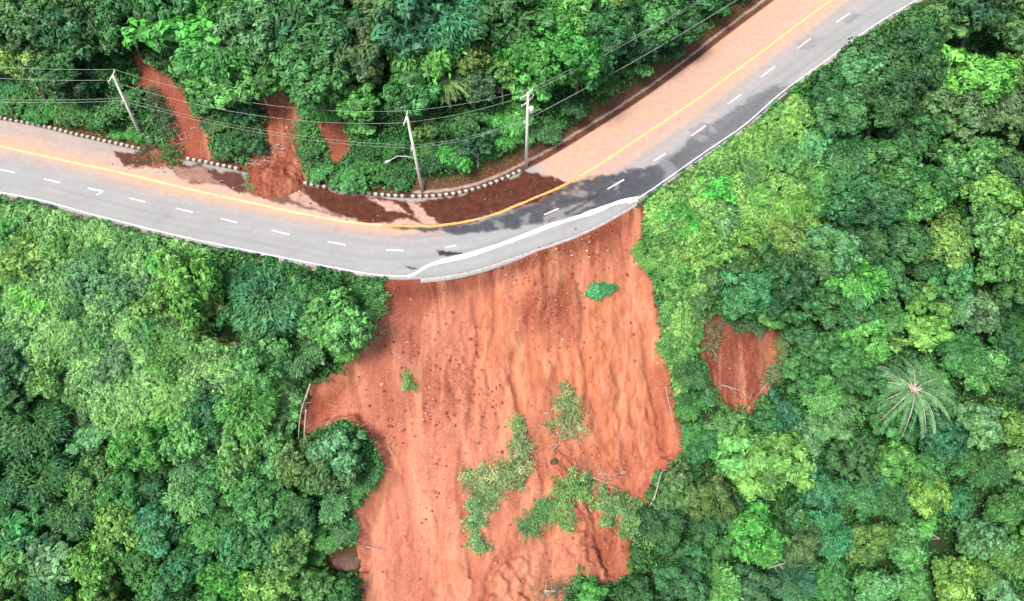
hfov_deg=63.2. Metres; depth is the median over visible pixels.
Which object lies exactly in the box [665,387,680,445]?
dead branch
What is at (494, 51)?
broadleaf tree
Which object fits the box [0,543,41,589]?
broadleaf tree
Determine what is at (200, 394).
shrub
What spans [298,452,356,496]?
broadleaf tree
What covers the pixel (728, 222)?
shrub
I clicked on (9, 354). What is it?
broadleaf tree
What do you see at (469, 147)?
broadleaf tree
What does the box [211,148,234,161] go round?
shrub
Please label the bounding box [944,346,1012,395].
broadleaf tree
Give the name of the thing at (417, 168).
utility pole
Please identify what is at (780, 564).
dead branch
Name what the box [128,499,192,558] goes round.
broadleaf tree
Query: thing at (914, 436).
broadleaf tree
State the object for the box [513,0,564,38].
broadleaf tree
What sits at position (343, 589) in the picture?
broadleaf tree
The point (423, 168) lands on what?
shrub
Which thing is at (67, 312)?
shrub
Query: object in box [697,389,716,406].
shrub
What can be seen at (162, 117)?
shrub
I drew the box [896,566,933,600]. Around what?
broadleaf tree
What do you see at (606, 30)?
broadleaf tree
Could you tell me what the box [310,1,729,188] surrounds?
thicket
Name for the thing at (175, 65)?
broadleaf tree
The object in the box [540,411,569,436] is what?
shrub
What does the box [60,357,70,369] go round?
shrub
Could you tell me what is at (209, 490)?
broadleaf tree
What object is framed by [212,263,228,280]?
shrub
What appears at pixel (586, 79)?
broadleaf tree
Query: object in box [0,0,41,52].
broadleaf tree
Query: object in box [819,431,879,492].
broadleaf tree
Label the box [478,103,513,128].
shrub
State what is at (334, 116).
shrub
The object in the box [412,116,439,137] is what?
broadleaf tree
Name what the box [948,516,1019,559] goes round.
broadleaf tree
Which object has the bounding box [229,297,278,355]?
broadleaf tree
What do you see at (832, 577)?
broadleaf tree
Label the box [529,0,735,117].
power line
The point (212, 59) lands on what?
broadleaf tree
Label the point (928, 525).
broadleaf tree
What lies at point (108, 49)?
broadleaf tree
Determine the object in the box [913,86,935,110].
broadleaf tree
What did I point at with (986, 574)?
broadleaf tree
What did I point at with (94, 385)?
shrub
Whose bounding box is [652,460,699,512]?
broadleaf tree
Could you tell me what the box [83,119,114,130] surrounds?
shrub
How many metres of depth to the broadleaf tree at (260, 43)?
97.39 m
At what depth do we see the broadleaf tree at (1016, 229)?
119.17 m
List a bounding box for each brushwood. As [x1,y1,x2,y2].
[121,120,195,162]
[212,144,298,182]
[326,405,415,485]
[538,399,590,450]
[578,460,626,498]
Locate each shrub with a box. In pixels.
[0,71,24,99]
[0,86,32,118]
[0,210,21,245]
[0,220,53,280]
[0,253,11,288]
[0,291,13,326]
[0,319,34,352]
[5,275,17,285]
[9,282,62,313]
[17,217,37,236]
[22,93,58,125]
[23,359,67,398]
[36,330,84,365]
[46,84,77,103]
[48,230,86,258]
[52,104,70,123]
[53,435,87,468]
[55,91,91,125]
[57,401,85,436]
[59,299,87,328]
[60,254,115,301]
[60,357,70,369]
[64,420,111,454]
[65,53,129,91]
[69,375,112,390]
[75,241,120,270]
[77,391,99,425]
[79,317,124,352]
[81,86,133,127]
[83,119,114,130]
[91,335,132,383]
[96,266,151,311]
[102,305,120,313]
[108,379,158,423]
[109,45,133,66]
[109,124,128,140]
[116,85,144,108]
[121,313,171,360]
[123,64,139,83]
[124,126,144,142]
[137,41,151,56]
[141,252,159,273]
[142,81,178,143]
[143,45,174,67]
[144,344,188,385]
[145,392,197,425]
[154,140,186,169]
[188,243,201,259]
[189,103,215,118]
[191,373,233,401]
[198,110,228,135]
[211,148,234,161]
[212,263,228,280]
[214,366,242,384]
[216,125,269,156]
[224,98,257,126]
[285,87,310,110]
[285,384,303,403]
[286,403,300,422]
[295,141,328,159]
[301,157,334,183]
[304,549,324,566]
[310,427,330,441]
[311,514,350,556]
[312,104,330,117]
[320,87,350,122]
[324,346,360,363]
[325,159,368,193]
[330,513,360,543]
[338,454,383,496]
[342,116,376,135]
[342,279,367,311]
[345,491,361,507]
[350,156,378,174]
[353,274,381,299]
[355,130,409,159]
[362,305,374,319]
[366,171,389,182]
[382,169,414,190]
[410,162,441,174]
[417,134,466,171]
[425,104,488,139]
[435,143,473,173]
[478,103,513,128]
[480,126,520,148]
[490,92,540,137]
[491,142,514,152]
[511,495,556,542]
[519,131,534,145]
[529,116,564,145]
[547,91,587,118]
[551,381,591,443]
[582,73,616,95]
[611,54,653,77]
[630,545,646,563]
[642,263,675,277]
[650,489,659,502]
[652,300,678,364]
[653,199,692,222]
[658,39,686,60]
[662,341,696,360]
[663,262,700,289]
[668,305,700,326]
[677,245,699,260]
[681,422,700,434]
[683,214,733,269]
[687,172,737,203]
[687,287,715,309]
[691,195,741,239]
[692,330,702,346]
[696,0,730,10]
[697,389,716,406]
[698,255,740,295]
[700,412,731,436]
[702,1,730,16]
[717,304,768,339]
[723,157,761,186]
[724,409,750,432]
[729,213,765,249]
[733,247,761,269]
[741,181,773,221]
[758,323,795,388]
[759,138,808,179]
[767,208,815,258]
[768,178,814,226]
[787,95,810,122]
[793,127,833,167]
[803,159,844,218]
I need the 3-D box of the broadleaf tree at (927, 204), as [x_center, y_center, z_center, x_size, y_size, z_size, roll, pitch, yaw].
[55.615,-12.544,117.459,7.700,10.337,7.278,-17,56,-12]
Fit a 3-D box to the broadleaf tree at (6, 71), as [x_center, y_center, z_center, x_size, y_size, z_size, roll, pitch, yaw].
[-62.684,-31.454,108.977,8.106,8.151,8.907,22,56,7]
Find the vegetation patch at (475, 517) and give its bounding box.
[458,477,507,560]
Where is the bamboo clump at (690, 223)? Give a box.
[648,204,700,242]
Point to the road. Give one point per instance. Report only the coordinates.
(636, 168)
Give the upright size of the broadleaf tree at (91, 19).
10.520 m
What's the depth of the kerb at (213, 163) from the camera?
106.49 m
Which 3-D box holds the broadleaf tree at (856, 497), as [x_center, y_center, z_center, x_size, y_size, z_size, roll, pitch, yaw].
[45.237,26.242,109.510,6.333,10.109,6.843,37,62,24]
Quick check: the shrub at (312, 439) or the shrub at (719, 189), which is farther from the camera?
the shrub at (719, 189)
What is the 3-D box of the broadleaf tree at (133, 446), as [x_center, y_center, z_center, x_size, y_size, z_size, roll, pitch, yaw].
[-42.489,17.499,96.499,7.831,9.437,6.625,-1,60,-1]
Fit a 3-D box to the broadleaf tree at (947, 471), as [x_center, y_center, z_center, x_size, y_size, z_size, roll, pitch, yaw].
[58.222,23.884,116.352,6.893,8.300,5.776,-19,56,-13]
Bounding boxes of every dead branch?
[298,383,310,437]
[304,409,310,435]
[650,467,673,505]
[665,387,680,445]
[722,384,752,398]
[769,562,784,571]
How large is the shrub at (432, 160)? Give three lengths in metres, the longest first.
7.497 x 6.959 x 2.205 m
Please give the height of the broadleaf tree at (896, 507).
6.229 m
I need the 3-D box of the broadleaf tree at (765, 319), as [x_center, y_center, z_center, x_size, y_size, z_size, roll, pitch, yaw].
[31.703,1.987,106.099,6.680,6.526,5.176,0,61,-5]
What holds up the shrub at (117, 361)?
on the hillside
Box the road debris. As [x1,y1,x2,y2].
[101,153,537,220]
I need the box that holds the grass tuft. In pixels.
[582,281,618,300]
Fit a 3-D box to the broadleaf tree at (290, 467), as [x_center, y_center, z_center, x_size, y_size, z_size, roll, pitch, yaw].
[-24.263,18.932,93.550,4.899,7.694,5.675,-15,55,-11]
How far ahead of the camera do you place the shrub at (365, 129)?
102.16 m
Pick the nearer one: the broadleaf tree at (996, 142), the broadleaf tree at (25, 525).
the broadleaf tree at (25, 525)
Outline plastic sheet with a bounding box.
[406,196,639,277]
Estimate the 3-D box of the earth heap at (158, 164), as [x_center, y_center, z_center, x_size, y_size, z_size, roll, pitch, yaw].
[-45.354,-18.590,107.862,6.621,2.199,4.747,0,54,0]
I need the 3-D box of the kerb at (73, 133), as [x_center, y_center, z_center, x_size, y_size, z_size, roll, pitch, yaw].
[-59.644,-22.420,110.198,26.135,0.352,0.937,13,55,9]
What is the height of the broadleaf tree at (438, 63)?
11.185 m
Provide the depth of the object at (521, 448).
96.03 m
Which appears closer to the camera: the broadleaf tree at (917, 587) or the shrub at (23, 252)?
the shrub at (23, 252)
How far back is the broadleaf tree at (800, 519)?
103.66 m
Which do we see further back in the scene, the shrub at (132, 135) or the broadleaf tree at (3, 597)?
the shrub at (132, 135)
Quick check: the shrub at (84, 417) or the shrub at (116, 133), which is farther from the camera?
the shrub at (116, 133)
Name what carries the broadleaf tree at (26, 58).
on the hillside
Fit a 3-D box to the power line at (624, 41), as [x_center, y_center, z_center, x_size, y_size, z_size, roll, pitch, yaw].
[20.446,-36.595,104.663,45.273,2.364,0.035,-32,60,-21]
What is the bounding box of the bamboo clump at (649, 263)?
[629,238,662,272]
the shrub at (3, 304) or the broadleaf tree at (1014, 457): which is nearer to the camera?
the shrub at (3, 304)
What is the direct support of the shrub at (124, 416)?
on the hillside
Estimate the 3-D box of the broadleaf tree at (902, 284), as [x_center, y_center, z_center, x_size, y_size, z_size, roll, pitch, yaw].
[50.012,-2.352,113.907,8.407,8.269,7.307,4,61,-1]
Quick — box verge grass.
[0,0,931,289]
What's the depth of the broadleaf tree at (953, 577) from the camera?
112.16 m
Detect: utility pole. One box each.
[108,70,140,134]
[385,111,423,193]
[520,88,533,167]
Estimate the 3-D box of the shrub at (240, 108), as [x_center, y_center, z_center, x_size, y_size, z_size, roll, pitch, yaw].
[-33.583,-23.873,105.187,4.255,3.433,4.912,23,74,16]
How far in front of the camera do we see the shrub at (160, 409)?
96.02 m
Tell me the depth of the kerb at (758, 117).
111.63 m
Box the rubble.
[257,97,774,597]
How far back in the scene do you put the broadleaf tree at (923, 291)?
113.83 m
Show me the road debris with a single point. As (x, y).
(280, 196)
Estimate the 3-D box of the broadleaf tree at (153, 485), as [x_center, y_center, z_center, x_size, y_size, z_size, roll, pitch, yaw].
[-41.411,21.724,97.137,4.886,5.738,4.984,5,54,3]
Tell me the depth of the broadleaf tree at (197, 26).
98.52 m
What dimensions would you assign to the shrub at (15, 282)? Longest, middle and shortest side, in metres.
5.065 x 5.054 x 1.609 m
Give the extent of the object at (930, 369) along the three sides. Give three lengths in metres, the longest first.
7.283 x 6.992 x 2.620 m
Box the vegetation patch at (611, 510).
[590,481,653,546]
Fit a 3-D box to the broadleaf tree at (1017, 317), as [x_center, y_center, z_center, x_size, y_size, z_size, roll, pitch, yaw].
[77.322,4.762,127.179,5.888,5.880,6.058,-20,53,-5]
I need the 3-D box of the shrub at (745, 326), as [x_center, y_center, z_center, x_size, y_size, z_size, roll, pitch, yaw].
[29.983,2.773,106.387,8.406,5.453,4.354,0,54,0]
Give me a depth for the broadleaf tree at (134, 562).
93.05 m
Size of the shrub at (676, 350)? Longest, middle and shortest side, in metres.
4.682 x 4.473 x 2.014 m
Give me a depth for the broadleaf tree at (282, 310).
90.72 m
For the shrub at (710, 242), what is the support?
on the hillside
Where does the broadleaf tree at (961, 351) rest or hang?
on the hillside
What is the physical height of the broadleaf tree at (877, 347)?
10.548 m
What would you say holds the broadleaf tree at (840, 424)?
on the hillside
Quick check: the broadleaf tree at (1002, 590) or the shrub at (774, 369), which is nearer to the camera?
the shrub at (774, 369)
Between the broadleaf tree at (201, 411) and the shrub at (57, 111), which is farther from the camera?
the shrub at (57, 111)
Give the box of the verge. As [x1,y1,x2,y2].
[0,196,372,281]
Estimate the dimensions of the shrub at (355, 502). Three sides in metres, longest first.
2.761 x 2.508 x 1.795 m
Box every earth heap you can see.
[140,142,184,167]
[245,156,304,198]
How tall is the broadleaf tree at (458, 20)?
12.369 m
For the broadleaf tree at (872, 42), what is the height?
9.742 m
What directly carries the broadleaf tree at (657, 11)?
on the hillside
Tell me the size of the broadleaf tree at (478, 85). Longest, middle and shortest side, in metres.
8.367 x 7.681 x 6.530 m
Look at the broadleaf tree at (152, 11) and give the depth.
98.70 m
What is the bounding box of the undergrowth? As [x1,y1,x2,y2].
[0,0,1023,600]
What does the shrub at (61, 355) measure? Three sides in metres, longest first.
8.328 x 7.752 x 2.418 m
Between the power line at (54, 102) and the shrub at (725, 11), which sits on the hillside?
the shrub at (725, 11)
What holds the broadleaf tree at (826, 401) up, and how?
on the hillside
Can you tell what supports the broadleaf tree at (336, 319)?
on the hillside
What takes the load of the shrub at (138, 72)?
on the hillside
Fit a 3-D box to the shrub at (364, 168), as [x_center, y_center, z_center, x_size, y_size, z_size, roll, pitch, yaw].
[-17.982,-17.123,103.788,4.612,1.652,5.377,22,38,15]
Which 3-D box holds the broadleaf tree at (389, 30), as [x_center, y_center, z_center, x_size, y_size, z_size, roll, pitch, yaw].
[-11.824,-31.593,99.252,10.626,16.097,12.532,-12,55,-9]
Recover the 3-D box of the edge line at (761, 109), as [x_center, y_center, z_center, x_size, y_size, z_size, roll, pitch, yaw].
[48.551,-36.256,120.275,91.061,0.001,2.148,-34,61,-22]
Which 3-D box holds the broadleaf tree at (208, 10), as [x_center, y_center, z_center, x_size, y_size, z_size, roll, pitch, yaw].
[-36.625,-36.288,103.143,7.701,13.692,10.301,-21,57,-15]
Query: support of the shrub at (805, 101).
on the hillside
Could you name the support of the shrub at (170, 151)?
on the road
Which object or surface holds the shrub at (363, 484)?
on the hillside
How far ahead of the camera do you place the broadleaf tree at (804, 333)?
106.65 m
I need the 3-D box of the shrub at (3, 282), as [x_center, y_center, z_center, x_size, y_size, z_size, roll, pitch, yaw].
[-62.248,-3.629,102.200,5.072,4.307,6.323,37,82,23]
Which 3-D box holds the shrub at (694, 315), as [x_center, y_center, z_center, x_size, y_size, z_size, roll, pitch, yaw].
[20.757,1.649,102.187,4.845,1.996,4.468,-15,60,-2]
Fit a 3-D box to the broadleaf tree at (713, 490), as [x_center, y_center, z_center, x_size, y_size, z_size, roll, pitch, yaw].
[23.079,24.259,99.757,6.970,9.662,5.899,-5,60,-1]
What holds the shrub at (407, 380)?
on the landslide scar
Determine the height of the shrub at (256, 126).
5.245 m
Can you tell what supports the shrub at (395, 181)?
on the hillside
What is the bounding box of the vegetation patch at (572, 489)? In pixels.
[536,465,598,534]
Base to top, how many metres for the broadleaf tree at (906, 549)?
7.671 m
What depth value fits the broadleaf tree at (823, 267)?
106.31 m
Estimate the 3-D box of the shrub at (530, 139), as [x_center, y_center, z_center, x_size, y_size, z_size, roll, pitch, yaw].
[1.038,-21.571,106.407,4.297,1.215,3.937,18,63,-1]
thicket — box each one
[0,203,296,480]
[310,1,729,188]
[642,94,831,396]
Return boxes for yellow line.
[0,145,381,225]
[384,177,577,227]
[580,0,831,175]
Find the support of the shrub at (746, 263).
on the hillside
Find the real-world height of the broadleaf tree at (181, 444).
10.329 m
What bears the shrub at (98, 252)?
on the hillside
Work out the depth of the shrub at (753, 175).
107.21 m
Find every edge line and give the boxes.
[0,192,414,276]
[629,0,915,203]
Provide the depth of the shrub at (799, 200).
109.72 m
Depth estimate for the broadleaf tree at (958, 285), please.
115.19 m
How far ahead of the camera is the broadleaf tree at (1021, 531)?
122.29 m
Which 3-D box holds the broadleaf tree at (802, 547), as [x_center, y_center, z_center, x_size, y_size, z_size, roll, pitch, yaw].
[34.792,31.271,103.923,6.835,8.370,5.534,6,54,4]
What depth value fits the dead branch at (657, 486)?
99.25 m
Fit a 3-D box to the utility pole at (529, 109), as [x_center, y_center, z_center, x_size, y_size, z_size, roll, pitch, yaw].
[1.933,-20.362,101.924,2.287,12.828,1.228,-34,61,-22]
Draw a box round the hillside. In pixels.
[0,0,1023,600]
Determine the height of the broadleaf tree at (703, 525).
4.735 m
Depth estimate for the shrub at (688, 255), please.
101.13 m
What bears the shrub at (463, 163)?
on the hillside
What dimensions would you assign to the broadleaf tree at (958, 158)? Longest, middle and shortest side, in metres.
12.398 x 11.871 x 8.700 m
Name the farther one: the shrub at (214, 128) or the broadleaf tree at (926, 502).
the broadleaf tree at (926, 502)
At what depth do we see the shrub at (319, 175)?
103.98 m
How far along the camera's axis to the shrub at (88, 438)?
98.23 m
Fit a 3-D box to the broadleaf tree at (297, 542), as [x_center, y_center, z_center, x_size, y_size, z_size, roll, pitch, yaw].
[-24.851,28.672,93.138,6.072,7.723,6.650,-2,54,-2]
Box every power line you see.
[0,78,93,80]
[7,67,112,69]
[16,100,121,102]
[112,81,380,123]
[114,69,406,111]
[128,99,396,144]
[128,102,397,147]
[404,97,519,122]
[407,88,531,110]
[526,0,702,94]
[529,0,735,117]
[530,1,734,117]
[546,2,695,81]
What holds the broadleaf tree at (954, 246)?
on the hillside
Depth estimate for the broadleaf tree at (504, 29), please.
98.87 m
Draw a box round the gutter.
[412,0,765,193]
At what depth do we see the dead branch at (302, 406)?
94.81 m
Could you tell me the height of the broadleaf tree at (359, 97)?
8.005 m
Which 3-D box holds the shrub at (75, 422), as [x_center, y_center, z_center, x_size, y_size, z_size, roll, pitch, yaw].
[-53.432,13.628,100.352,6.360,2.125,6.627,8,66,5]
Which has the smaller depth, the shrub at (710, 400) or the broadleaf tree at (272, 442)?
the broadleaf tree at (272, 442)
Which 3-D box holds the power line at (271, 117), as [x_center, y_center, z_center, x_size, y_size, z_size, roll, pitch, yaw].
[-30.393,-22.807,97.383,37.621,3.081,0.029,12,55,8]
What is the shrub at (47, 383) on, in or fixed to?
on the hillside
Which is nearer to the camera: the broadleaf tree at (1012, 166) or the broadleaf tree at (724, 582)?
the broadleaf tree at (724, 582)
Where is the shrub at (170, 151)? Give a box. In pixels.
[154,140,186,169]
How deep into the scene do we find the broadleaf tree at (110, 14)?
101.14 m
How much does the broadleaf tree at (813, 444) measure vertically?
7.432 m
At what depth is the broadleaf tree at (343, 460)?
90.52 m
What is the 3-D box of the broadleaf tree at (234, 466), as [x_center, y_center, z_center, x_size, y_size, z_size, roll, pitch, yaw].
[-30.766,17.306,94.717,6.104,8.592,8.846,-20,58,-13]
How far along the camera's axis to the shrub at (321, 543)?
93.56 m
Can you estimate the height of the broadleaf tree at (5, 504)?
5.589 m
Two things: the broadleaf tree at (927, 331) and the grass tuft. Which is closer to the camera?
the grass tuft
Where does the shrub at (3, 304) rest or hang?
on the hillside
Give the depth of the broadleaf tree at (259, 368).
90.42 m
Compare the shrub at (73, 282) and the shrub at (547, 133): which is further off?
the shrub at (547, 133)
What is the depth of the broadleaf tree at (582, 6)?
102.10 m
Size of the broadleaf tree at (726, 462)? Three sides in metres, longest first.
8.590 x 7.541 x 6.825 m
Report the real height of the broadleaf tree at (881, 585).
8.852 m
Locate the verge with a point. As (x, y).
(86, 217)
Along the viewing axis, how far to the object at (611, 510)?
98.47 m
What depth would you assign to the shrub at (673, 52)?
115.91 m
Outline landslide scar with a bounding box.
[129,48,782,600]
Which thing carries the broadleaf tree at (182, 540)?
on the hillside
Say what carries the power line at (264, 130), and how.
attached to the utility pole at (128, 108)
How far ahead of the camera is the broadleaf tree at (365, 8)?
97.18 m
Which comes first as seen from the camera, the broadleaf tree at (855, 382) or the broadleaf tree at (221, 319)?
the broadleaf tree at (221, 319)
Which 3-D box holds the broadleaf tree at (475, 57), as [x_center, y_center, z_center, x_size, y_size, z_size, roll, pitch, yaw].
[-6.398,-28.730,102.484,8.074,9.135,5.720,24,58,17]
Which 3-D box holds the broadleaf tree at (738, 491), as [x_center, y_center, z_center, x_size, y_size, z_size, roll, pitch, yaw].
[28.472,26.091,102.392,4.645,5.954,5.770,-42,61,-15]
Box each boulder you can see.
[332,556,360,570]
[550,458,558,464]
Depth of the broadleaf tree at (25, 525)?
96.81 m
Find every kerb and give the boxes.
[0,116,147,150]
[186,157,240,170]
[303,181,406,197]
[411,168,523,197]
[420,201,640,282]
[641,0,922,200]
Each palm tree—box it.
[437,71,470,109]
[867,357,956,441]
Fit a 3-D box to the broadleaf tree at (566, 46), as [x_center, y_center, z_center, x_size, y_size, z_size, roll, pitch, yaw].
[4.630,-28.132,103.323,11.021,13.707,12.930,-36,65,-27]
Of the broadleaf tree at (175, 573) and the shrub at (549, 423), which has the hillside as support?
the broadleaf tree at (175, 573)
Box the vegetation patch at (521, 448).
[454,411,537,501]
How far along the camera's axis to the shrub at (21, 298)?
99.17 m
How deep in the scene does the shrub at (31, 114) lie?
110.18 m
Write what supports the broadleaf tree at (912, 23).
on the hillside
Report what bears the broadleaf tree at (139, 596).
on the hillside
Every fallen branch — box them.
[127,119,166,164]
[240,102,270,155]
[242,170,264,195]
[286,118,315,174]
[349,304,385,357]
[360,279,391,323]
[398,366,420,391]
[531,571,574,600]
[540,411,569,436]
[700,310,724,363]
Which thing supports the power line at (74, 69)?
attached to the utility pole at (128, 108)
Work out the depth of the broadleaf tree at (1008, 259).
117.46 m
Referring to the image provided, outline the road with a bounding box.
[0,0,918,279]
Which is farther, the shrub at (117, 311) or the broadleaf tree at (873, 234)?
the broadleaf tree at (873, 234)
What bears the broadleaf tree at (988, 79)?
on the hillside
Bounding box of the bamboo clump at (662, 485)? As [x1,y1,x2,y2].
[651,470,667,489]
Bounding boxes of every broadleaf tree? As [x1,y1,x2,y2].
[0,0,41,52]
[0,39,59,100]
[0,48,14,74]
[0,340,26,378]
[0,363,38,420]
[0,393,73,461]
[0,446,12,463]
[0,476,14,512]
[0,506,44,552]
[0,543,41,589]
[0,546,14,561]
[0,592,9,600]
[2,447,76,511]
[3,593,21,600]
[9,49,104,103]
[19,531,88,591]
[21,562,74,600]
[26,0,99,68]
[37,490,97,540]
[39,0,95,11]
[62,540,123,600]
[65,445,120,507]
[65,588,83,600]
[76,9,126,45]
[82,11,123,56]
[89,498,143,553]
[89,576,126,600]
[90,0,145,66]
[94,465,148,512]
[105,418,171,471]
[109,543,140,573]
[114,0,228,52]
[117,0,137,5]
[122,549,168,594]
[128,0,193,42]
[128,268,192,321]
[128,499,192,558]
[132,592,152,600]
[136,467,171,503]
[142,541,216,600]
[150,586,192,600]
[152,246,226,330]
[158,405,217,465]
[159,468,219,522]
[166,455,201,485]
[167,41,202,84]
[168,296,230,335]
[169,21,258,81]
[174,394,223,444]
[177,530,198,555]
[183,71,251,109]
[183,505,240,553]
[192,0,234,22]
[193,460,231,513]
[193,559,253,599]
[197,589,226,600]
[208,0,274,28]
[209,1,278,68]
[211,424,264,489]
[212,289,238,330]
[212,378,281,442]
[215,520,278,575]
[222,259,262,302]
[222,468,293,539]
[227,595,246,600]
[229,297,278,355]
[229,332,302,390]
[231,263,310,336]
[234,62,272,104]
[239,551,304,600]
[252,0,316,49]
[257,64,290,101]
[257,455,278,479]
[258,419,296,459]
[262,527,315,579]
[267,0,363,71]
[267,34,356,117]
[268,492,318,535]
[270,435,314,487]
[280,332,293,349]
[284,335,325,379]
[285,265,341,311]
[290,314,313,339]
[295,285,376,355]
[296,566,335,600]
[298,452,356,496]
[305,425,367,476]
[318,489,349,524]
[322,12,385,82]
[323,80,381,122]
[324,578,358,600]
[343,0,397,50]
[347,60,385,90]
[367,0,455,60]
[379,57,443,124]
[380,36,470,84]
[400,0,484,57]
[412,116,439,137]
[442,65,498,109]
[443,0,501,13]
[448,40,492,75]
[449,40,482,68]
[455,127,499,168]
[463,0,556,48]
[477,53,520,106]
[481,36,491,51]
[484,34,544,66]
[502,10,606,87]
[502,70,553,102]
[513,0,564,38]
[543,34,617,96]
[547,0,617,36]
[569,1,644,61]
[580,579,610,600]
[599,0,638,31]
[617,574,654,600]
[623,35,662,76]
[633,0,682,47]
[636,500,687,557]
[641,0,692,28]
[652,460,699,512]
[652,549,710,600]
[652,590,679,600]
[661,528,717,575]
[671,2,708,44]
[671,356,708,390]
[674,392,705,421]
[678,0,702,17]
[680,430,718,459]
[681,427,719,466]
[682,473,740,521]
[685,513,720,535]
[702,534,735,560]
[703,558,747,600]
[709,427,765,478]
[715,264,775,320]
[715,490,746,538]
[722,495,787,569]
[724,420,817,501]
[731,485,764,514]
[731,562,782,600]
[741,304,793,329]
[745,409,784,435]
[756,238,821,321]
[764,563,819,600]
[769,387,804,432]
[773,520,821,568]
[778,352,828,394]
[782,500,815,531]
[783,321,818,350]
[783,420,821,459]
[787,294,826,327]
[794,242,833,281]
[794,374,843,418]
[796,324,866,377]
[796,461,849,511]
[799,583,826,600]
[801,224,862,279]
[804,413,831,444]
[807,388,865,440]
[807,509,854,560]
[808,555,854,600]
[809,67,851,107]
[809,92,870,137]
[812,279,877,330]
[819,196,897,263]
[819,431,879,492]
[820,172,869,221]
[821,254,891,304]
[822,131,874,177]
[823,367,869,394]
[832,50,884,89]
[833,312,893,368]
[834,471,889,522]
[836,32,919,84]
[841,73,890,115]
[843,521,898,565]
[846,67,920,136]
[846,152,877,175]
[848,568,907,600]
[858,250,885,268]
[859,393,909,441]
[860,364,905,414]
[861,135,924,194]
[861,176,917,226]
[870,106,947,162]
[873,254,915,304]
[873,299,910,334]
[874,438,928,488]
[880,481,911,523]
[884,333,912,353]
[884,520,928,572]
[886,220,937,263]
[887,40,948,94]
[892,6,946,47]
[895,255,940,280]
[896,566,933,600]
[897,279,956,318]
[900,178,950,222]
[901,307,955,352]
[901,421,921,444]
[901,473,953,518]
[903,516,937,541]
[912,407,971,466]
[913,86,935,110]
[914,449,964,488]
[917,84,990,142]
[920,0,970,41]
[920,164,958,204]
[922,209,974,271]
[925,133,999,186]
[926,249,976,300]
[927,292,974,326]
[929,42,1022,104]
[930,554,981,600]
[934,326,989,375]
[937,482,978,519]
[940,0,1015,46]
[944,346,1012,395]
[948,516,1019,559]
[953,399,1004,450]
[955,200,1010,258]
[956,164,1023,215]
[956,444,1016,490]
[957,290,1004,333]
[966,554,995,589]
[973,240,1023,289]
[978,569,1019,600]
[979,89,1023,145]
[979,207,1023,250]
[980,135,1014,158]
[981,489,1022,531]
[982,397,1023,447]
[985,536,1023,579]
[987,0,1023,53]
[987,277,1023,312]
[988,322,1023,373]
[992,149,1023,194]
[992,360,1023,395]
[992,481,1023,516]
[995,51,1023,105]
[998,446,1023,483]
[1001,43,1021,53]
[1003,308,1023,326]
[1011,523,1023,542]
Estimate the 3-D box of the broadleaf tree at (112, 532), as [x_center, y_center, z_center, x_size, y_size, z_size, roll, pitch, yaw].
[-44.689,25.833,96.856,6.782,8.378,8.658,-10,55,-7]
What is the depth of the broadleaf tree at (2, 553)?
97.52 m
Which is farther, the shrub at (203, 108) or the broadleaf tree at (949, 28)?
the broadleaf tree at (949, 28)
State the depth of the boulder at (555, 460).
97.91 m
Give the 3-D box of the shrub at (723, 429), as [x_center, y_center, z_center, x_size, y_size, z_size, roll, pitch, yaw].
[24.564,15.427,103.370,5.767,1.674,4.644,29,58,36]
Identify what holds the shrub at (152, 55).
on the hillside
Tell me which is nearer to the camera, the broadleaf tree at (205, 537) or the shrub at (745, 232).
the broadleaf tree at (205, 537)
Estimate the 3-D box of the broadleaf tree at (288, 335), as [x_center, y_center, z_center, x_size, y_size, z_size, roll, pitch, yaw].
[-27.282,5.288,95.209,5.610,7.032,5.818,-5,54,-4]
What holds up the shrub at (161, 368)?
on the hillside
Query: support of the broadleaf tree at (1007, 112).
on the hillside
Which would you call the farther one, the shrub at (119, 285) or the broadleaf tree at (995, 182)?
the broadleaf tree at (995, 182)
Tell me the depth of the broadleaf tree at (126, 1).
99.69 m
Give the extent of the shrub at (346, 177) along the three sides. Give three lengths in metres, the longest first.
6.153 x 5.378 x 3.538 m
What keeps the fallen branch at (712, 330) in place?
on the landslide scar
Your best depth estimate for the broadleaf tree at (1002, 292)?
122.98 m
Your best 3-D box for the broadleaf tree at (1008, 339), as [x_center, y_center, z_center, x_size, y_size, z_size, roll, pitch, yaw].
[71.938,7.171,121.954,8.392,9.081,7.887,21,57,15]
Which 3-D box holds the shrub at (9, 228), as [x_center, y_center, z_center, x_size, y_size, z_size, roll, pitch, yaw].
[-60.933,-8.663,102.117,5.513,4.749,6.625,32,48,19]
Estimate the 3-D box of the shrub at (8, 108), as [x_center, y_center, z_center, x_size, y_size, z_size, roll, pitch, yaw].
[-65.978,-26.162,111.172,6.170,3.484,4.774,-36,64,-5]
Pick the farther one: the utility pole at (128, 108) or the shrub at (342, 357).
the utility pole at (128, 108)
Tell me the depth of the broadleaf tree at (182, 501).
93.72 m
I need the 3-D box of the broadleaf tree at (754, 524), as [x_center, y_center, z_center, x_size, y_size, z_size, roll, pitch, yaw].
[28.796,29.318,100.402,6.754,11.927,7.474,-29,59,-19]
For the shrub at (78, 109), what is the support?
on the hillside
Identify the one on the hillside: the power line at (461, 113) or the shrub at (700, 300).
the shrub at (700, 300)
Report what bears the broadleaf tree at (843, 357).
on the hillside
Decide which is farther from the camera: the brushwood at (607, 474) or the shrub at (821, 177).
the shrub at (821, 177)
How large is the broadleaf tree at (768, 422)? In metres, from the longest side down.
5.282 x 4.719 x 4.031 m
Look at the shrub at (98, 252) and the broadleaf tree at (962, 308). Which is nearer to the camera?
the shrub at (98, 252)

